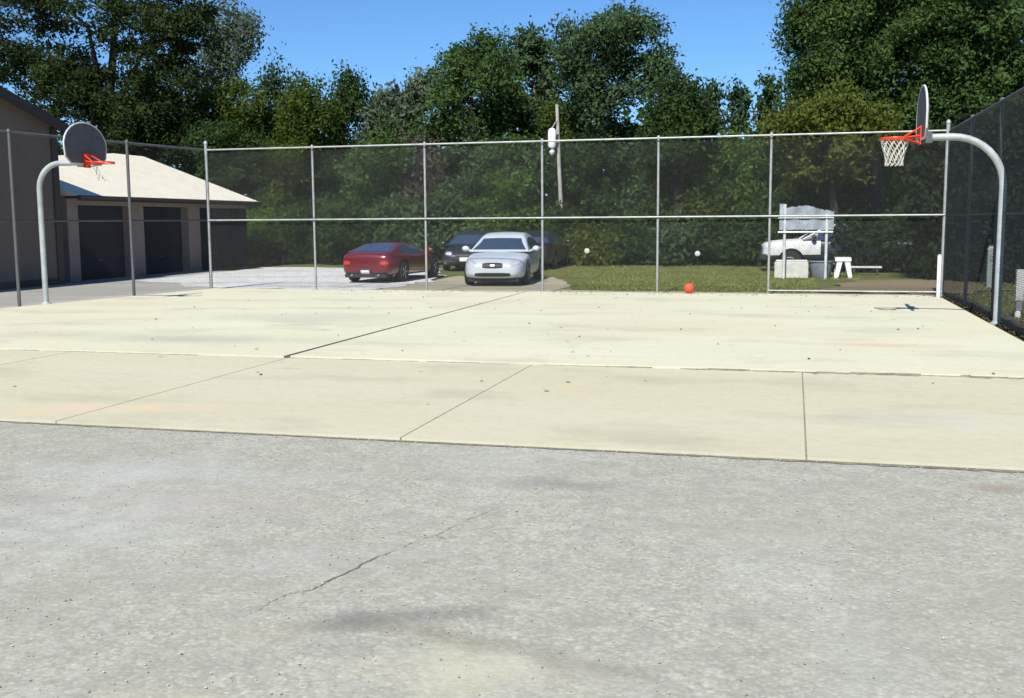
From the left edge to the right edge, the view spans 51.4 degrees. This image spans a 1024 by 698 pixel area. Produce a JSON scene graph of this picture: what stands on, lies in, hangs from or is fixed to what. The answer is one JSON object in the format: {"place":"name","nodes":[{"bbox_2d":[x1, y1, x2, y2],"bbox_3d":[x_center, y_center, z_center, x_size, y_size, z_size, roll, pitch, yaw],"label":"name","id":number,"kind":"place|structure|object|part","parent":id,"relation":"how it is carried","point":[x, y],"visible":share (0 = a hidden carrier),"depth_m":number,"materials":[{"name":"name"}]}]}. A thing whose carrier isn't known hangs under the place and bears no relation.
{"place":"outdoors","nodes":[
{"label":"outdoors","id":0,"kind":"place"},
{"bbox_2d":[0,271,226,307],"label":"yard","id":1,"kind":"structure","parent":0,"point":[160,289],"depth_m":28.93,"materials":[{"name":"grey concrete"}]},
{"bbox_2d":[0,85,69,289],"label":"gabled building","id":2,"kind":"structure","parent":1,"relation":"on","point":[18,113],"depth_m":30.31,"materials":[{"name":"paint"}]},
{"bbox_2d":[0,129,209,306],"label":"chain link fence","id":3,"kind":"object","parent":1,"relation":"on","point":[9,132],"visible":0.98,"depth_m":24.81,"materials":[{"name":"metal"}]},
{"bbox_2d":[58,153,262,282],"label":"garage","id":4,"kind":"structure","parent":1,"relation":"on","point":[111,188],"depth_m":37.64,"materials":[{"name":"metal"}]},
{"bbox_2d":[78,206,125,279],"bbox_3d":[-13.427,-3.456,34.541,0.103,2.350,2.889,1,7,12],"label":"garage door","id":5,"kind":"structure","parent":4,"relation":"in","point":[106,209],"depth_m":34.69,"materials":[{"name":"metal"}]},
{"bbox_2d":[143,207,182,274],"bbox_3d":[-12.622,-3.897,38.160,0.103,2.350,2.996,1,7,12],"label":"garage door","id":6,"kind":"structure","parent":4,"relation":"in","point":[159,210],"depth_m":38.33,"materials":[{"name":"metal"}]},
{"bbox_2d":[199,208,233,268],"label":"garage door","id":7,"kind":"structure","parent":4,"relation":"in","point":[203,216],"depth_m":42.32,"materials":[{"name":"metal"}]},
{"bbox_2d":[137,267,447,289],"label":"gravel drive","id":8,"kind":"structure","parent":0,"point":[302,285],"depth_m":33.19,"materials":[{"name":"gravel"}]},
{"bbox_2d":[343,242,438,281],"bbox_3d":[-3.671,-2.759,33.166,2.140,1.181,4.403,2,7,17],"label":"red coupe","id":9,"kind":"object","parent":8,"relation":"on","point":[434,264],"visible":0.85,"depth_m":31.46,"materials":[{"name":"paint"}]},
{"bbox_3d":[-4.082,-3.042,31.770,1.216,0.215,0.866,2,7,17],"label":"rear window","id":10,"kind":"part","parent":9,"relation":"part of","materials":[{"name":"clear glass"}]},
{"bbox_3d":[-3.137,-3.049,32.512,0.196,0.250,1.575,2,7,17],"label":"side window","id":11,"kind":"part","parent":9,"relation":"part of","materials":[{"name":"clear glass"}]},
{"bbox_2d":[0,0,1022,206],"label":"sky","id":12,"kind":"structure","parent":0,"point":[721,38],"materials":[{"name":"blue"}]},
{"bbox_2d":[0,422,1023,697],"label":"pavement","id":13,"kind":"structure","parent":0,"point":[706,606],"depth_m":5.41,"materials":[{"name":"concrete"}]},
{"bbox_2d":[306,507,498,590],"bbox_3d":[-0.532,1.073,5.933,0.055,0.001,1.874,4,8,31],"label":"pavement crack","id":14,"kind":"object","parent":13,"relation":"on","point":[359,565],"visible":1,"depth_m":5.51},
{"bbox_2d":[0,421,1023,471],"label":"gutter grime","id":15,"kind":"object","parent":13,"relation":"on","point":[899,465],"visible":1,"depth_m":8.25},
{"bbox_2d":[2,426,1023,697],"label":"loose grit","id":16,"kind":"object","parent":13,"relation":"on","point":[502,548],"visible":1,"depth_m":5.99,"materials":[{"name":"gravel"}]},
{"bbox_2d":[0,350,1023,470],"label":"apron","id":17,"kind":"object","parent":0,"point":[962,422],"visible":0.79,"depth_m":10.19,"materials":[{"name":"concrete"}]},
{"bbox_2d":[56,361,806,459],"bbox_3d":[1.184,0.563,10.459,22.613,0.127,4.501,1,7,15],"label":"control joint","id":18,"kind":"object","parent":17,"relation":"on","point":[529,366],"visible":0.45,"depth_m":9.74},
{"bbox_2d":[154,289,994,403],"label":"fallen leaves","id":19,"kind":"object","parent":17,"relation":"on","point":[593,302],"visible":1,"depth_m":22.91,"materials":[{"name":"brown plant"}]},
{"bbox_2d":[689,369,1023,379],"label":"lip","id":20,"kind":"object","parent":17,"relation":"on","point":[853,373],"visible":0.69,"depth_m":12.05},
{"bbox_2d":[0,288,1023,377],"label":"court","id":21,"kind":"object","parent":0,"point":[946,338],"visible":0.9,"depth_m":17.08,"materials":[{"name":"concrete"}]},
{"bbox_2d":[284,309,460,357],"bbox_3d":[-1.283,-0.607,20.064,0.116,0.088,12.880,1,7,15],"label":"expansion joint","id":22,"kind":"object","parent":21,"relation":"on","point":[342,341],"visible":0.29,"depth_m":15.32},
{"bbox_2d":[684,283,693,292],"bbox_3d":[4.171,-1.431,25.056,0.244,0.244,0.244,1,7,15],"label":"ball","id":23,"kind":"object","parent":21,"relation":"on","point":[688,287],"visible":1,"depth_m":24.97,"materials":[{"name":"rubber"}]},
{"bbox_2d":[879,84,1006,325],"bbox_3d":[7.038,-2.343,17.484,1.509,3.938,1.576,-5,8,-32],"label":"basketball hoop","id":24,"kind":"object","parent":21,"relation":"on","point":[923,135],"visible":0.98,"depth_m":17.31,"materials":[{"name":"paint"}]},
{"bbox_2d":[201,256,1023,319],"bbox_3d":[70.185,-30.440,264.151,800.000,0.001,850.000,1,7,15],"label":"ground","id":25,"kind":"structure","parent":0,"point":[831,283],"depth_m":35.16,"materials":[{"name":"green plant"}]},
{"bbox_2d":[0,0,224,153],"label":"maple tree","id":26,"kind":"object","parent":25,"relation":"on","point":[69,82],"visible":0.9,"depth_m":50.52,"materials":[{"name":"green plant"}]},
{"bbox_2d":[76,76,212,170],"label":"cedar tree","id":27,"kind":"object","parent":25,"relation":"on","point":[160,113],"visible":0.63,"depth_m":51.13,"materials":[{"name":"green plant"}]},
{"bbox_2d":[161,73,276,180],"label":"oak tree","id":28,"kind":"object","parent":25,"relation":"on","point":[230,109],"visible":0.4,"depth_m":51.52,"materials":[{"name":"green plant"}]},
{"bbox_2d":[178,0,273,105],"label":"willow tree","id":29,"kind":"object","parent":25,"relation":"on","point":[243,32],"visible":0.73,"depth_m":62.06,"materials":[{"name":"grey plant"}]},
{"bbox_2d":[179,113,275,229],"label":"young tree","id":30,"kind":"object","parent":25,"relation":"on","point":[216,136],"visible":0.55,"depth_m":49.65,"materials":[{"name":"green plant"}]},
{"bbox_2d":[248,245,283,264],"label":"farm gate","id":31,"kind":"structure","parent":25,"relation":"on","point":[272,261],"depth_m":46.32,"materials":[{"name":"metal"}]},
{"bbox_2d":[237,42,299,191],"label":"pointed tree","id":32,"kind":"object","parent":25,"relation":"on","point":[273,85],"visible":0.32,"depth_m":52.24,"materials":[{"name":"green plant"}]},
{"bbox_2d":[246,202,301,264],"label":"bush","id":33,"kind":"object","parent":25,"relation":"on","point":[260,237],"visible":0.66,"depth_m":46.09,"materials":[{"name":"green plant"}]},
{"bbox_2d":[246,138,321,260],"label":"young tree","id":34,"kind":"object","parent":25,"relation":"on","point":[289,195],"visible":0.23,"depth_m":50.30,"materials":[{"name":"green plant"}]},
{"bbox_2d":[267,198,341,264],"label":"bush","id":35,"kind":"object","parent":25,"relation":"on","point":[299,251],"visible":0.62,"depth_m":46.46,"materials":[{"name":"green plant"}]},
{"bbox_2d":[258,63,352,235],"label":"oak tree","id":36,"kind":"object","parent":25,"relation":"on","point":[304,108],"visible":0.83,"depth_m":49.49,"materials":[{"name":"green plant"}]},
{"bbox_2d":[280,131,379,260],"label":"young tree","id":37,"kind":"object","parent":25,"relation":"on","point":[329,179],"visible":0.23,"depth_m":50.29,"materials":[{"name":"green plant"}]},
{"bbox_2d":[306,193,375,264],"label":"bush","id":38,"kind":"object","parent":25,"relation":"on","point":[337,225],"visible":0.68,"depth_m":45.18,"materials":[{"name":"green plant"}]},
{"bbox_2d":[319,59,374,194],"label":"young tree","id":39,"kind":"object","parent":25,"relation":"on","point":[352,97],"visible":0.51,"depth_m":52.27,"materials":[{"name":"green plant"}]},
{"bbox_2d":[332,105,427,241],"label":"young tree","id":40,"kind":"object","parent":25,"relation":"on","point":[390,138],"visible":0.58,"depth_m":47.75,"materials":[{"name":"green plant"}]},
{"bbox_2d":[350,189,417,242],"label":"bush","id":41,"kind":"object","parent":25,"relation":"on","point":[385,231],"visible":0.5,"depth_m":45.40,"materials":[{"name":"green plant"}]},
{"bbox_2d":[351,57,443,202],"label":"ash tree","id":42,"kind":"object","parent":25,"relation":"on","point":[407,99],"visible":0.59,"depth_m":51.35,"materials":[{"name":"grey plant"}]},
{"bbox_2d":[378,131,460,240],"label":"young tree","id":43,"kind":"object","parent":25,"relation":"on","point":[428,178],"visible":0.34,"depth_m":48.34,"materials":[{"name":"green plant"}]},
{"bbox_2d":[400,179,470,256],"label":"bush","id":44,"kind":"object","parent":25,"relation":"on","point":[447,211],"visible":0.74,"depth_m":44.04,"materials":[{"name":"green plant"}]},
{"bbox_2d":[392,22,532,193],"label":"elm tree","id":45,"kind":"object","parent":25,"relation":"on","point":[466,74],"visible":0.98,"depth_m":48.50,"materials":[{"name":"green plant"}]},
{"bbox_2d":[440,231,490,270],"bbox_3d":[-1.504,-3.810,40.874,2.260,1.457,4.711,0,7,6],"label":"dark sedan","id":46,"kind":"object","parent":25,"relation":"on","point":[459,244],"visible":0.48,"depth_m":39.66,"materials":[{"name":"black paint"}]},
{"bbox_2d":[426,124,509,260],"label":"young tree","id":47,"kind":"object","parent":25,"relation":"on","point":[470,151],"visible":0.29,"depth_m":48.53,"materials":[{"name":"green plant"}]},
{"bbox_2d":[438,188,514,249],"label":"bush","id":48,"kind":"object","parent":25,"relation":"on","point":[475,223],"visible":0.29,"depth_m":44.61,"materials":[{"name":"green plant"}]},
{"bbox_2d":[57,79,929,256],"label":"woodland","id":49,"kind":"object","parent":25,"relation":"on","point":[518,130],"depth_m":53.97,"materials":[{"name":"green plant"}]},
{"bbox_2d":[456,127,561,231],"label":"young tree","id":50,"kind":"object","parent":25,"relation":"on","point":[494,157],"visible":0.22,"depth_m":46.40,"materials":[{"name":"green plant"}]},
{"bbox_2d":[8,349,1012,377],"bbox_3d":[1.114,0.242,12.808,26.656,0.103,0.014,1,7,15],"label":"step grime","id":51,"kind":"object","parent":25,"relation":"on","point":[625,366],"visible":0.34,"depth_m":12.56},
{"bbox_2d":[476,165,558,234],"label":"bush","id":52,"kind":"object","parent":25,"relation":"on","point":[521,204],"visible":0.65,"depth_m":43.08,"materials":[{"name":"green plant"}]},
{"bbox_2d":[507,15,571,202],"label":"birch tree","id":53,"kind":"object","parent":25,"relation":"on","point":[532,48],"visible":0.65,"depth_m":51.73,"materials":[{"name":"green plant"}]},
{"bbox_2d":[521,230,570,269],"bbox_3d":[1.036,-3.866,41.194,2.260,1.457,4.691,1,7,12],"label":"black car","id":54,"kind":"object","parent":25,"relation":"on","point":[551,252],"visible":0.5,"depth_m":39.83,"materials":[{"name":"paint"}]},
{"bbox_3d":[0.681,-4.047,39.469,1.433,0.205,0.468,1,7,12],"label":"rear window","id":55,"kind":"part","parent":54,"relation":"part of","materials":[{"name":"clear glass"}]},
{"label":"side window","id":56,"kind":"part","parent":54,"relation":"part of","materials":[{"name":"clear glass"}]},
{"bbox_2d":[548,104,562,209],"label":"utility pole","id":57,"kind":"object","parent":25,"relation":"on","point":[553,134],"visible":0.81,"depth_m":45.16,"materials":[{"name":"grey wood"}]},
{"bbox_2d":[540,198,591,264],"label":"bush","id":58,"kind":"object","parent":25,"relation":"on","point":[565,222],"visible":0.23,"depth_m":43.68,"materials":[{"name":"green plant"}]},
{"bbox_2d":[526,98,647,205],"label":"olive tree","id":59,"kind":"object","parent":25,"relation":"on","point":[565,125],"visible":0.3,"depth_m":48.85,"materials":[{"name":"green plant"}]},
{"bbox_2d":[543,124,631,240],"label":"young tree","id":60,"kind":"object","parent":25,"relation":"on","point":[588,151],"visible":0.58,"depth_m":46.26,"materials":[{"name":"green plant"}]},
{"bbox_2d":[559,212,632,266],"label":"bush","id":61,"kind":"object","parent":25,"relation":"on","point":[604,255],"visible":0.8,"depth_m":42.42,"materials":[{"name":"deep green foliage"},{"name":"bark"}]},
{"bbox_2d":[539,0,686,237],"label":"oak tree","id":62,"kind":"object","parent":25,"relation":"on","point":[595,99],"visible":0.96,"depth_m":45.63,"materials":[{"name":"green plant"}]},
{"bbox_2d":[592,203,655,265],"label":"bush","id":63,"kind":"object","parent":25,"relation":"on","point":[632,226],"visible":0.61,"depth_m":42.65,"materials":[{"name":"green plant"}]},
{"bbox_2d":[581,129,668,260],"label":"young tree","id":64,"kind":"object","parent":25,"relation":"on","point":[627,154],"visible":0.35,"depth_m":46.82,"materials":[{"name":"green plant"}]},
{"bbox_2d":[630,68,729,225],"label":"maple tree","id":65,"kind":"object","parent":25,"relation":"on","point":[680,108],"visible":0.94,"depth_m":43.22,"materials":[{"name":"green plant"}]},
{"bbox_2d":[642,203,722,266],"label":"bush","id":66,"kind":"object","parent":25,"relation":"on","point":[675,236],"visible":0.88,"depth_m":41.49,"materials":[{"name":"green plant"}]},
{"bbox_2d":[634,138,736,241],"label":"young tree","id":67,"kind":"object","parent":25,"relation":"on","point":[688,204],"visible":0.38,"depth_m":44.40,"materials":[{"name":"green plant"}]},
{"bbox_2d":[695,251,699,268],"bbox_3d":[6.926,-3.332,39.748,0.200,0.662,0.048,1,7,15],"label":"marker stake","id":68,"kind":"object","parent":25,"relation":"on","point":[697,254],"visible":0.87,"depth_m":39.72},
{"bbox_2d":[695,76,735,147],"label":"sapling","id":69,"kind":"object","parent":25,"relation":"on","point":[716,91],"visible":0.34,"depth_m":49.07,"materials":[{"name":"green plant"}]},
{"bbox_2d":[680,208,756,265],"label":"bush","id":70,"kind":"object","parent":25,"relation":"on","point":[713,225],"visible":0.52,"depth_m":41.87,"materials":[{"name":"green plant"}]},
{"bbox_2d":[681,124,777,237],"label":"young tree","id":71,"kind":"object","parent":25,"relation":"on","point":[723,158],"visible":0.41,"depth_m":44.59,"materials":[{"name":"green plant"}]},
{"bbox_2d":[445,264,1023,319],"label":"grass","id":72,"kind":"structure","parent":25,"relation":"on","point":[643,283],"depth_m":31.26,"materials":[{"name":"plant"}]},
{"bbox_2d":[721,73,760,154],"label":"sapling","id":73,"kind":"object","parent":25,"relation":"on","point":[741,97],"visible":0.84,"depth_m":48.86,"materials":[{"name":"green plant"}]},
{"bbox_2d":[713,197,797,265],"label":"bush","id":74,"kind":"object","parent":25,"relation":"on","point":[741,239],"visible":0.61,"depth_m":40.84,"materials":[{"name":"green plant"}]},
{"bbox_2d":[751,66,783,139],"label":"sapling","id":75,"kind":"object","parent":25,"relation":"on","point":[766,99],"visible":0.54,"depth_m":48.43,"materials":[{"name":"green plant"}]},
{"bbox_2d":[732,124,810,238],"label":"young tree","id":76,"kind":"object","parent":25,"relation":"on","point":[776,184],"visible":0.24,"depth_m":45.24,"materials":[{"name":"green plant"}]},
{"bbox_2d":[774,257,808,277],"bbox_3d":[8.681,-2.536,33.070,1.015,0.654,0.550,1,7,15],"label":"concrete block","id":77,"kind":"object","parent":25,"relation":"on","point":[796,268],"depth_m":32.80,"materials":[{"name":"concrete"}]},
{"bbox_2d":[778,204,833,278],"bbox_3d":[8.882,-3.260,32.229,1.624,2.290,0.124,1,7,15],"label":"sign frame","id":78,"kind":"object","parent":25,"relation":"on","point":[813,223],"visible":0.77,"depth_m":32.15,"materials":[{"name":"white wood"}]},
{"bbox_2d":[808,260,834,277],"bbox_3d":[9.580,-2.480,33.054,0.775,0.535,0.775,-4,8,-30],"label":"plastic tub","id":79,"kind":"object","parent":25,"relation":"on","point":[815,267],"visible":0.8,"depth_m":32.80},
{"bbox_2d":[744,66,909,220],"bbox_3d":[11.871,-6.730,39.782,6.302,7.577,4.267,1,7,15],"label":"sumac tree","id":80,"kind":"object","parent":25,"relation":"on","point":[829,115],"visible":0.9,"depth_m":39.10,"materials":[{"name":"green plant"}]},
{"bbox_2d":[776,149,888,262],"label":"young tree","id":81,"kind":"object","parent":25,"relation":"on","point":[819,196],"visible":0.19,"depth_m":42.75,"materials":[{"name":"green plant"}]},
{"bbox_2d":[758,220,923,272],"bbox_3d":[11.374,-3.588,37.026,5.398,1.761,2.260,1,7,11],"label":"pickup truck","id":82,"kind":"object","parent":25,"relation":"on","point":[813,242],"visible":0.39,"depth_m":36.37,"materials":[{"name":"white paint"},{"name":"rubber"},{"name":"glass"}]},
{"bbox_3d":[11.134,-3.963,36.211,1.405,0.449,0.132,1,7,11],"label":"side window","id":83,"kind":"part","parent":82,"relation":"part of","materials":[{"name":"glass"}]},
{"bbox_2d":[834,257,851,277],"bbox_3d":[10.269,-2.527,33.026,0.534,0.625,0.860,1,7,15],"label":"trestle","id":84,"kind":"object","parent":25,"relation":"on","point":[847,263],"visible":0.79,"depth_m":32.63,"materials":[{"name":"white wood"}]},
{"bbox_2d":[763,0,940,226],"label":"oak tree","id":85,"kind":"object","parent":25,"relation":"on","point":[837,36],"visible":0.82,"depth_m":40.56,"materials":[{"name":"green plant"}]},
{"bbox_2d":[823,207,881,272],"bbox_3d":[11.439,-3.651,36.156,2.193,2.314,2.361,1,7,15],"label":"bush","id":86,"kind":"object","parent":25,"relation":"on","point":[844,239],"visible":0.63,"depth_m":35.90,"materials":[{"name":"green plant"}]},
{"bbox_2d":[828,194,898,227],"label":"bush","id":87,"kind":"object","parent":25,"relation":"on","point":[860,211],"visible":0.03,"depth_m":40.58,"materials":[{"name":"green plant"}]},
{"bbox_2d":[851,266,881,274],"bbox_3d":[11.418,-2.528,34.372,0.981,0.290,0.280,1,7,15],"label":"bench","id":88,"kind":"object","parent":25,"relation":"on","point":[854,267],"visible":0.67,"depth_m":34.22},
{"bbox_2d":[855,218,909,272],"bbox_3d":[12.614,-3.504,36.311,2.341,1.986,2.349,-6,9,-40],"label":"bush","id":89,"kind":"object","parent":25,"relation":"on","point":[885,232],"visible":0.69,"depth_m":35.76,"materials":[{"name":"green plant"}]},
{"bbox_2d":[836,142,929,219],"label":"young tree","id":90,"kind":"object","parent":25,"relation":"on","point":[894,180],"visible":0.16,"depth_m":42.78,"materials":[{"name":"green plant"}]},
{"bbox_2d":[881,194,915,237],"bbox_3d":[15.039,-4.437,40.149,3.381,2.882,4.041,1,7,15],"label":"bush","id":91,"kind":"object","parent":25,"relation":"on","point":[903,203],"visible":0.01,"depth_m":39.66,"materials":[{"name":"green plant"}]},
{"bbox_2d":[878,213,936,272],"bbox_3d":[13.604,-3.666,35.967,2.504,2.359,2.790,1,7,15],"label":"bush","id":92,"kind":"object","parent":25,"relation":"on","point":[898,257],"visible":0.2,"depth_m":35.67,"materials":[{"name":"green plant"}]},
{"bbox_2d":[893,143,930,201],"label":"young tree","id":93,"kind":"object","parent":25,"relation":"on","point":[914,179],"depth_m":44.02,"materials":[{"name":"green plant"}]},
{"bbox_2d":[815,279,1014,293],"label":"bare soil","id":94,"kind":"structure","parent":25,"relation":"on","point":[893,285],"depth_m":28.18,"materials":[{"name":"soil"}]},
{"bbox_2d":[985,247,992,286],"bbox_3d":[12.367,-2.115,27.497,0.200,1.100,0.185,1,7,15],"label":"utility pedestal","id":95,"kind":"object","parent":94,"relation":"on","point":[989,266],"visible":0.29,"depth_m":27.44,"materials":[{"name":"metal"}]},
{"bbox_2d":[881,104,996,281],"bbox_3d":[13.010,-4.503,31.332,3.427,5.175,3.584,-5,8,-35],"label":"shade tree","id":96,"kind":"object","parent":25,"relation":"on","point":[923,203],"visible":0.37,"depth_m":31.12,"materials":[{"name":"green plant"}]},
{"bbox_2d":[936,254,941,297],"bbox_3d":[9.539,-1.625,23.782,0.086,0.974,0.084,1,7,15],"label":"marker post","id":97,"kind":"object","parent":25,"relation":"on","point":[939,261],"visible":0.87,"depth_m":23.75,"materials":[{"name":"white plastic"}]},
{"bbox_2d":[871,0,1023,150],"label":"maple tree","id":98,"kind":"object","parent":25,"relation":"on","point":[977,42],"visible":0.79,"depth_m":38.66,"materials":[{"name":"green plant"}]},
{"bbox_2d":[923,103,1013,277],"bbox_3d":[14.359,-4.694,31.983,3.852,5.393,3.965,1,7,15],"label":"shade tree","id":99,"kind":"object","parent":25,"relation":"on","point":[967,114],"visible":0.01,"depth_m":31.34,"materials":[{"name":"green plant"}]},
{"bbox_2d":[942,87,1023,333],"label":"chain link fence","id":100,"kind":"object","parent":25,"relation":"on","point":[969,199],"visible":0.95,"depth_m":18.80,"materials":[{"name":"metal"}]},
{"bbox_2d":[950,99,1023,283],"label":"shade tree","id":101,"kind":"object","parent":25,"relation":"on","point":[1017,215],"visible":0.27,"depth_m":29.51,"materials":[{"name":"green plant"}]},
{"bbox_2d":[1014,269,1023,316],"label":"meter post","id":102,"kind":"object","parent":25,"relation":"on","point":[1017,293],"visible":0.35,"depth_m":19.35,"materials":[{"name":"plastic"}]},
{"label":"fence footing","id":103,"kind":"structure","parent":25,"relation":"on","visible":0},
{"bbox_2d":[203,119,950,297],"bbox_3d":[0.776,-3.311,26.066,18.471,3.995,0.118,1,7,15],"label":"chain link fence","id":104,"kind":"object","parent":103,"relation":"on","point":[657,216],"visible":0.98,"depth_m":25.92,"materials":[{"name":"metal"}]},
{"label":"side footing","id":105,"kind":"structure","parent":25,"relation":"on","visible":0},
{"bbox_2d":[37,122,114,303],"bbox_3d":[-9.319,-2.861,22.801,1.461,3.918,1.525,-5,8,-32],"label":"basketball hoop","id":106,"kind":"object","parent":105,"relation":"on","point":[84,145],"visible":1,"depth_m":22.71,"materials":[{"name":"paint"}]},
{"bbox_2d":[379,276,935,295],"bbox_3d":[3.979,-1.803,29.701,13.960,0.001,7.667,1,7,15],"label":"dirt strip","id":107,"kind":"object","parent":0,"point":[533,284],"visible":0.55,"depth_m":28.73,"materials":[{"name":"soil"}]},
{"bbox_2d":[462,232,540,284],"bbox_3d":[-0.208,-2.713,31.357,2.260,1.467,4.703,1,7,8],"label":"silver sedan","id":108,"kind":"object","parent":107,"relation":"on","point":[527,272],"visible":0.81,"depth_m":29.86,"materials":[{"name":"paint"}]},
{"bbox_3d":[0.615,-3.149,31.715,0.194,0.385,2.227,1,7,8],"label":"side window","id":109,"kind":"part","parent":108,"relation":"part of","materials":[{"name":"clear glass"}]},
{"bbox_2d":[943,298,1023,341],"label":"soil strip","id":110,"kind":"object","parent":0,"point":[1021,339],"visible":0.14,"depth_m":18.49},
{"bbox_2d":[941,295,1023,337],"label":"leaf litter","id":111,"kind":"object","parent":110,"relation":"on","point":[1001,326],"visible":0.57,"depth_m":18.62,"materials":[{"name":"plant"}]}
]}

